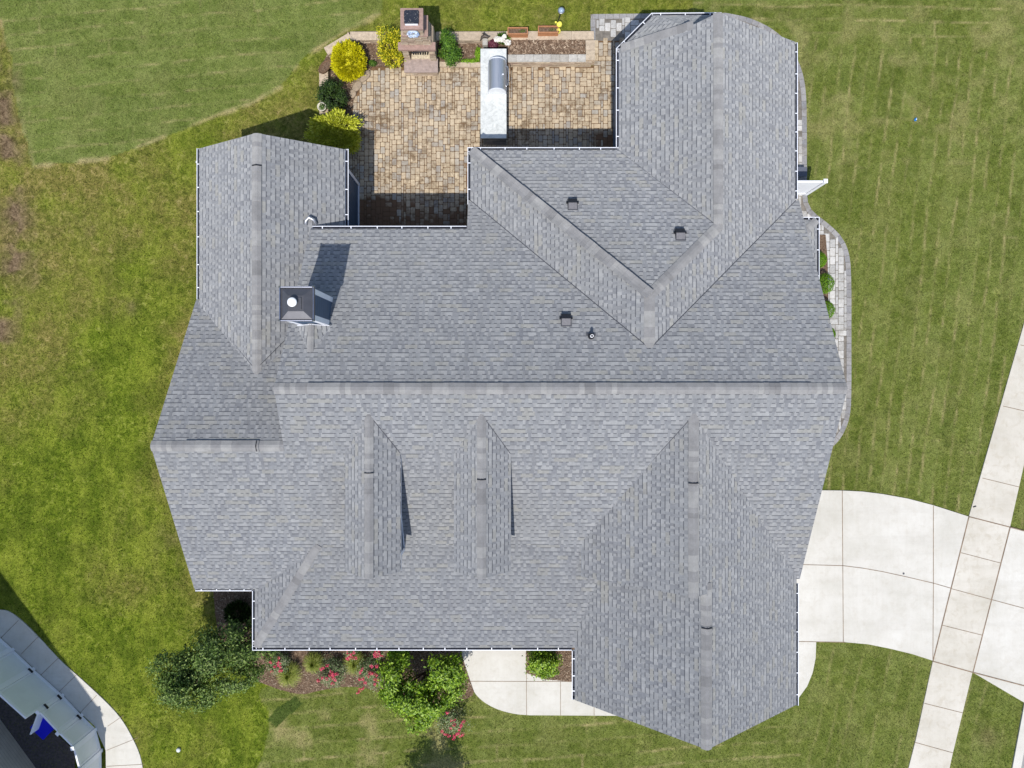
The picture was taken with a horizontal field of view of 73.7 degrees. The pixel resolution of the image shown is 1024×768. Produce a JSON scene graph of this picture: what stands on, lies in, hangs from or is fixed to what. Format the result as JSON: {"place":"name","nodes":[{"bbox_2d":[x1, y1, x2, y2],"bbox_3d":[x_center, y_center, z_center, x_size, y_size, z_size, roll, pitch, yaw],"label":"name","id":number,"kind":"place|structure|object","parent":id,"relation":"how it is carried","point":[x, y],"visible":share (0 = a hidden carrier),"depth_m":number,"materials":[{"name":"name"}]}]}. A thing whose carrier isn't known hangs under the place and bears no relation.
{"place":"outdoors","nodes":[
{"label":"outdoors","id":0,"kind":"place"},
{"bbox_2d":[0,697,74,767],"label":"neighbour patio","id":1,"kind":"structure","parent":0,"point":[21,731],"depth_m":23.98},
{"bbox_2d":[30,718,53,739],"bbox_3d":[-15.884,11.602,23.570,0.620,0.860,0.718,43,90,0],"label":"recycling bin","id":2,"kind":"object","parent":1,"relation":"on","point":[44,730],"visible":0.41,"depth_m":23.14,"materials":[{"name":"blue plastic"}]},
{"bbox_2d":[0,610,143,767],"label":"neighbour path","id":3,"kind":"structure","parent":0,"point":[18,634],"depth_m":23.98,"materials":[{"name":"concrete"}]},
{"bbox_2d":[302,651,323,673],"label":"fountain grass","id":4,"kind":"object","parent":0,"point":[312,663],"depth_m":23.60,"materials":[{"name":"green plant"}]},
{"bbox_2d":[343,651,366,676],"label":"fountain grass","id":5,"kind":"object","parent":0,"point":[351,665],"depth_m":23.59,"materials":[{"name":"green plant"}]},
{"bbox_2d":[349,38,623,225],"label":"patio","id":6,"kind":"structure","parent":0,"point":[408,161],"depth_m":23.97,"materials":[{"name":"beige stone"}]},
{"bbox_2d":[398,8,437,75],"bbox_3d":[-3.150,-11.320,22.671,1.240,2.652,1.080,0,90,0],"label":"outdoor fireplace","id":7,"kind":"object","parent":6,"relation":"on","point":[417,45],"visible":1,"depth_m":22.56,"materials":[{"name":"stone"}]},
{"bbox_2d":[440,62,480,68],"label":"edging wall","id":8,"kind":"structure","parent":6,"relation":"on","point":[465,65],"depth_m":23.84,"materials":[{"name":"stone"}]},
{"bbox_2d":[481,49,506,144],"bbox_3d":[-0.625,-9.825,23.538,0.879,0.917,3.030,0,90,0],"label":"grill counter","id":9,"kind":"object","parent":6,"relation":"on","point":[493,119],"visible":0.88,"depth_m":23.08,"materials":[{"name":"stone"}]},
{"bbox_2d":[488,57,508,93],"bbox_3d":[-0.456,-10.340,22.874,0.709,0.412,1.080,0,90,0],"label":"gas grill","id":10,"kind":"object","parent":9,"relation":"on","point":[497,75],"visible":1,"depth_m":22.74,"materials":[{"name":"silver metal"}]},
{"bbox_2d":[0,0,1023,767],"bbox_3d":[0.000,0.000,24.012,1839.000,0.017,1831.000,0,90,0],"label":"lawn","id":11,"kind":"structure","parent":0,"point":[320,14],"depth_m":24.01,"materials":[{"name":"green plant"}]},
{"bbox_2d":[0,720,34,767],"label":"neighbour house","id":12,"kind":"structure","parent":11,"relation":"on","point":[13,754],"depth_m":23.66,"materials":[{"name":"beige"}]},
{"bbox_2d":[0,638,102,767],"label":"vinyl fence","id":13,"kind":"object","parent":11,"relation":"on","point":[27,690],"visible":1,"depth_m":23.26,"materials":[{"name":"plastic"}]},
{"bbox_2d":[213,589,473,703],"bbox_3d":[-6.119,9.245,24.032,10.016,0.135,3.856,14,90,0],"label":"front planting bed","id":14,"kind":"object","parent":11,"relation":"on","point":[308,683],"visible":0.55,"depth_m":23.96,"materials":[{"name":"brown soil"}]},
{"bbox_2d":[140,614,282,717],"bbox_3d":[-9.527,8.918,22.141,3.894,3.724,2.935,0,90,0],"label":"ornamental tree","id":15,"kind":"object","parent":14,"relation":"on","point":[232,650],"visible":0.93,"depth_m":21.37,"materials":[{"name":"green plant"}]},
{"bbox_2d":[223,598,251,624],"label":"dark grass clump","id":16,"kind":"object","parent":14,"relation":"on","point":[245,613],"visible":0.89,"depth_m":23.47,"materials":[{"name":"green plant"}]},
{"bbox_2d":[265,651,292,676],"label":"rose bush","id":17,"kind":"object","parent":14,"relation":"on","point":[281,663],"visible":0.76,"depth_m":23.47,"materials":[{"name":"green plant"}]},
{"bbox_2d":[274,662,301,688],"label":"fountain grass","id":18,"kind":"object","parent":14,"relation":"on","point":[289,677],"depth_m":23.61,"materials":[{"name":"green plant"}]},
{"bbox_2d":[313,651,350,691],"bbox_3d":[-6.210,9.943,23.619,1.340,0.714,1.355,30,90,0],"label":"rose bush","id":19,"kind":"object","parent":14,"relation":"on","point":[331,678],"visible":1,"depth_m":23.55,"materials":[{"name":"green plant"}]},
{"bbox_2d":[343,651,357,660],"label":"rose bush","id":20,"kind":"object","parent":14,"relation":"on","point":[349,653],"visible":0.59,"depth_m":23.37,"materials":[{"name":"pink plant"}]},
{"bbox_2d":[353,651,385,693],"bbox_3d":[-4.846,9.903,23.563,1.313,0.827,1.490,0,90,0],"label":"rose bush","id":21,"kind":"object","parent":14,"relation":"on","point":[369,675],"visible":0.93,"depth_m":23.45,"materials":[{"name":"green plant"}]},
{"bbox_2d":[371,651,385,659],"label":"rose bush","id":22,"kind":"object","parent":14,"relation":"on","point":[378,654],"visible":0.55,"depth_m":23.36,"materials":[{"name":"pink plant"}]},
{"bbox_2d":[387,651,410,660],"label":"hydrangea","id":23,"kind":"object","parent":14,"relation":"on","point":[407,653],"visible":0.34,"depth_m":23.45,"materials":[{"name":"green plant"}]},
{"bbox_2d":[373,651,467,735],"bbox_3d":[-2.987,10.161,22.792,3.133,2.422,3.038,0,90,0],"label":"young maple","id":24,"kind":"object","parent":14,"relation":"on","point":[420,706],"visible":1,"depth_m":22.19,"materials":[{"name":"green plant"}]},
{"bbox_2d":[319,31,585,125],"bbox_3d":[-2.074,-10.283,24.025,9.352,0.150,4.113,0,90,0],"label":"back planting bed","id":25,"kind":"object","parent":11,"relation":"on","point":[372,50],"visible":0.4,"depth_m":23.95,"materials":[{"name":"brown wood"}]},
{"bbox_2d":[312,73,349,111],"bbox_3d":[-6.225,-9.960,23.428,1.236,1.134,1.234,0,90,0],"label":"dark shrub","id":26,"kind":"object","parent":25,"relation":"on","point":[339,97],"visible":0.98,"depth_m":23.37,"materials":[{"name":"green plant"}]},
{"bbox_2d":[303,107,364,154],"bbox_3d":[-6.172,-8.620,23.384,2.164,1.223,1.652,0,90,0],"label":"golden thread cypress","id":27,"kind":"object","parent":25,"relation":"on","point":[324,131],"visible":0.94,"depth_m":23.21,"materials":[{"name":"yellow plant"}]},
{"bbox_2d":[330,39,367,82],"bbox_3d":[-5.617,-11.158,23.476,1.308,1.038,1.496,0,90,0],"label":"golden shrub","id":28,"kind":"object","parent":25,"relation":"on","point":[348,63],"visible":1,"depth_m":23.26,"materials":[{"name":"yellow plant"}]},
{"bbox_2d":[349,89,355,97],"bbox_3d":[-5.575,-10.184,23.920,0.271,0.080,0.280,-31,90,0],"label":"edging stone","id":29,"kind":"object","parent":25,"relation":"on","point":[352,93],"visible":1,"depth_m":23.88,"materials":[{"name":"beige stone"}]},
{"bbox_2d":[352,80,361,90],"bbox_3d":[-5.436,-10.450,23.920,0.278,0.080,0.539,35,90,0],"label":"edging stone","id":30,"kind":"object","parent":25,"relation":"on","point":[357,85],"visible":1,"depth_m":23.89,"materials":[{"name":"beige stone"}]},
{"bbox_2d":[357,70,369,82],"bbox_3d":[-5.190,-10.784,23.920,0.571,0.080,0.298,-40,90,0],"label":"edging stone","id":31,"kind":"object","parent":25,"relation":"on","point":[364,78],"visible":0.81,"depth_m":23.89,"materials":[{"name":"beige stone"}]},
{"bbox_2d":[368,60,375,66],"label":"ground plant","id":32,"kind":"object","parent":25,"relation":"on","point":[371,63],"visible":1,"depth_m":23.83,"materials":[{"name":"green plant"}]},
{"bbox_2d":[375,24,405,68],"bbox_3d":[-4.168,-11.570,23.388,1.125,1.212,1.339,0,90,0],"label":"variegated shrub","id":33,"kind":"object","parent":25,"relation":"on","point":[392,36],"visible":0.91,"depth_m":23.39,"materials":[{"name":"yellow plant"}]},
{"bbox_2d":[437,26,464,69],"bbox_3d":[-2.141,-11.533,23.398,0.907,1.185,1.141,-41,90,0],"label":"green shrub","id":34,"kind":"object","parent":25,"relation":"on","point":[447,42],"visible":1,"depth_m":23.36,"materials":[{"name":"green plant"}]},
{"bbox_2d":[319,31,593,114],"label":"garden wall","id":35,"kind":"structure","parent":25,"relation":"on","point":[466,37],"depth_m":23.70,"materials":[{"name":"stone"}]},
{"bbox_2d":[317,102,325,111],"bbox_3d":[-6.540,-9.535,23.565,0.310,0.270,0.310,0,90,0],"label":"flower pot","id":36,"kind":"object","parent":35,"relation":"on","point":[321,107],"visible":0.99,"depth_m":23.47,"materials":[{"name":"white ceramic"}]},
{"bbox_2d":[318,59,330,73],"bbox_3d":[-6.437,-10.947,23.605,0.320,0.190,0.620,42,90,0],"label":"stone","id":37,"kind":"object","parent":35,"relation":"on","point":[324,67],"visible":0.94,"depth_m":23.56,"materials":[{"name":"brown stone"}]},
{"bbox_2d":[508,27,527,37],"bbox_3d":[0.198,-12.143,23.569,0.700,0.258,0.240,0,90,0],"label":"planter box","id":38,"kind":"object","parent":35,"relation":"on","point":[517,32],"visible":1,"depth_m":23.51,"materials":[{"name":"brown wood"}]},
{"bbox_2d":[538,26,557,35],"bbox_3d":[1.245,-12.194,23.573,0.700,0.251,0.240,0,90,0],"label":"planter box","id":39,"kind":"object","parent":35,"relation":"on","point":[547,30],"visible":1,"depth_m":23.51,"materials":[{"name":"brown wood"}]},
{"bbox_2d":[555,21,561,33],"bbox_3d":[1.591,-12.272,23.483,0.260,0.430,0.323,0,90,0],"label":"garden figurine","id":40,"kind":"object","parent":35,"relation":"on","point":[559,24],"visible":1,"depth_m":23.34,"materials":[{"name":"yellow paint"}]},
{"bbox_2d":[558,7,564,21],"bbox_3d":[1.630,-12.370,23.115,0.230,1.173,0.230,0,90,0],"label":"solar lantern","id":41,"kind":"object","parent":35,"relation":"on","point":[561,10],"visible":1,"depth_m":22.59,"materials":[{"name":"glass"}]},
{"bbox_2d":[461,47,480,63],"bbox_3d":[-1.360,-11.386,23.809,0.870,0.357,0.475,-40,90,0],"label":"lime sedum","id":42,"kind":"object","parent":25,"relation":"on","point":[477,56],"visible":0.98,"depth_m":23.81,"materials":[{"name":"green plant"}]},
{"bbox_2d":[480,32,489,48],"bbox_3d":[-0.947,-11.908,23.686,0.304,0.627,0.332,23,90,0],"label":"bird statue","id":43,"kind":"object","parent":25,"relation":"on","point":[484,38],"visible":0.89,"depth_m":23.66,"materials":[{"name":"white stone"}]},
{"bbox_2d":[488,39,498,48],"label":"purple coral bells","id":44,"kind":"object","parent":25,"relation":"on","point":[493,44],"visible":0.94,"depth_m":23.66,"materials":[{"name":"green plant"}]},
{"bbox_2d":[494,31,510,45],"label":"white flowering plant","id":45,"kind":"object","parent":25,"relation":"on","point":[499,38],"visible":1,"depth_m":23.55,"materials":[{"name":"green plant"}]},
{"bbox_2d":[507,38,584,56],"bbox_3d":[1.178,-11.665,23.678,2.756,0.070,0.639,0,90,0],"label":"bark mulch","id":46,"kind":"object","parent":25,"relation":"on","point":[544,46],"visible":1,"depth_m":23.68,"materials":[{"name":"brown wood"}]},
{"bbox_2d":[434,706,475,739],"bbox_3d":[-2.037,11.615,23.559,1.581,0.835,1.374,0,90,0],"label":"rose bush","id":47,"kind":"object","parent":11,"relation":"on","point":[447,716],"visible":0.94,"depth_m":23.45,"materials":[{"name":"green plant"}]},
{"bbox_2d":[150,12,847,750],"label":"suburban house","id":48,"kind":"structure","parent":11,"relation":"on","point":[586,404],"depth_m":19.78,"materials":[{"name":"grey"}]},
{"bbox_2d":[526,648,574,681],"bbox_3d":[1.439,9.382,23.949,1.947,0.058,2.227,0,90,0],"label":"bark mulch","id":49,"kind":"object","parent":11,"relation":"on","point":[560,667],"visible":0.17,"depth_m":23.95,"materials":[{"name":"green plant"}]},
{"bbox_2d":[522,651,562,680],"bbox_3d":[1.030,9.500,23.326,1.420,1.337,1.286,0,90,0],"label":"holly shrub","id":50,"kind":"object","parent":49,"relation":"on","point":[543,663],"visible":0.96,"depth_m":23.12,"materials":[{"name":"green plant"}]},
{"bbox_2d":[507,40,594,66],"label":"planter wall","id":51,"kind":"structure","parent":11,"relation":"on","point":[587,59],"depth_m":23.62,"materials":[{"name":"stone"}]},
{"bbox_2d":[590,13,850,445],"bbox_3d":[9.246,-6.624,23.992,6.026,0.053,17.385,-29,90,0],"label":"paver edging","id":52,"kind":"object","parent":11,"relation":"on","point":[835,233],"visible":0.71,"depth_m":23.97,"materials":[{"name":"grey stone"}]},
{"bbox_2d":[798,179,827,194],"bbox_3d":[9.494,-6.680,23.225,1.788,1.550,0.136,0,90,0],"label":"privacy screen","id":53,"kind":"object","parent":11,"relation":"on","point":[806,187],"visible":0.48,"depth_m":22.91,"materials":[{"name":"white plastic"}]},
{"bbox_2d":[820,235,828,310],"bbox_3d":[10.336,-3.217,24.025,1.828,0.150,4.043,0,90,0],"label":"side planting bed","id":54,"kind":"object","parent":11,"relation":"on","point":[823,249],"visible":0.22,"depth_m":23.95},
{"bbox_2d":[820,251,826,267],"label":"boxwood","id":55,"kind":"object","parent":54,"relation":"on","point":[823,260],"visible":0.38,"depth_m":23.47,"materials":[{"name":"green plant"}]},
{"bbox_2d":[820,273,834,293],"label":"boxwood","id":56,"kind":"object","parent":54,"relation":"on","point":[828,281],"visible":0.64,"depth_m":23.46,"materials":[{"name":"green plant"}]},
{"bbox_2d":[825,301,834,318],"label":"boxwood","id":57,"kind":"object","parent":54,"relation":"on","point":[831,309],"visible":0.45,"depth_m":23.46,"materials":[{"name":"green plant"}]},
{"bbox_2d":[974,528,1023,701],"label":"driveway apron","id":58,"kind":"object","parent":11,"relation":"on","point":[1001,653],"visible":1,"depth_m":23.98,"materials":[{"name":"concrete"}]},
{"bbox_2d":[462,651,615,715],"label":"front path","id":59,"kind":"structure","parent":0,"point":[499,680],"depth_m":23.98,"materials":[{"name":"concrete"}]},
{"bbox_2d":[590,13,850,437],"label":"paver path","id":60,"kind":"structure","parent":0,"point":[615,29],"depth_m":23.97,"materials":[{"name":"grey stone"}]},
{"bbox_2d":[798,167,806,178],"bbox_3d":[9.972,-7.359,23.805,0.500,0.330,0.320,0,90,0],"label":"utility box","id":61,"kind":"object","parent":60,"relation":"on","point":[802,172],"visible":0.55,"depth_m":23.64,"materials":[{"name":"grey metal"}]},
{"bbox_2d":[799,642,815,696],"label":"garage side path","id":62,"kind":"structure","parent":0,"point":[807,654],"depth_m":23.98,"materials":[{"name":"concrete"}]},
{"bbox_2d":[797,490,968,660],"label":"driveway","id":63,"kind":"structure","parent":0,"point":[865,551],"depth_m":23.98,"materials":[{"name":"concrete"}]},
{"bbox_2d":[908,323,1023,767],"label":"sidewalk","id":64,"kind":"structure","parent":0,"point":[977,569],"depth_m":23.98,"materials":[{"name":"concrete"}]},
{"bbox_2d":[1011,702,1023,767],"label":"street","id":65,"kind":"structure","parent":0,"point":[1022,766],"depth_m":24.00,"materials":[{"name":"concrete"}]},
{"bbox_2d":[1012,705,1023,767],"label":"kerb","id":66,"kind":"structure","parent":65,"relation":"on","point":[1018,756],"depth_m":23.95,"materials":[{"name":"concrete"}]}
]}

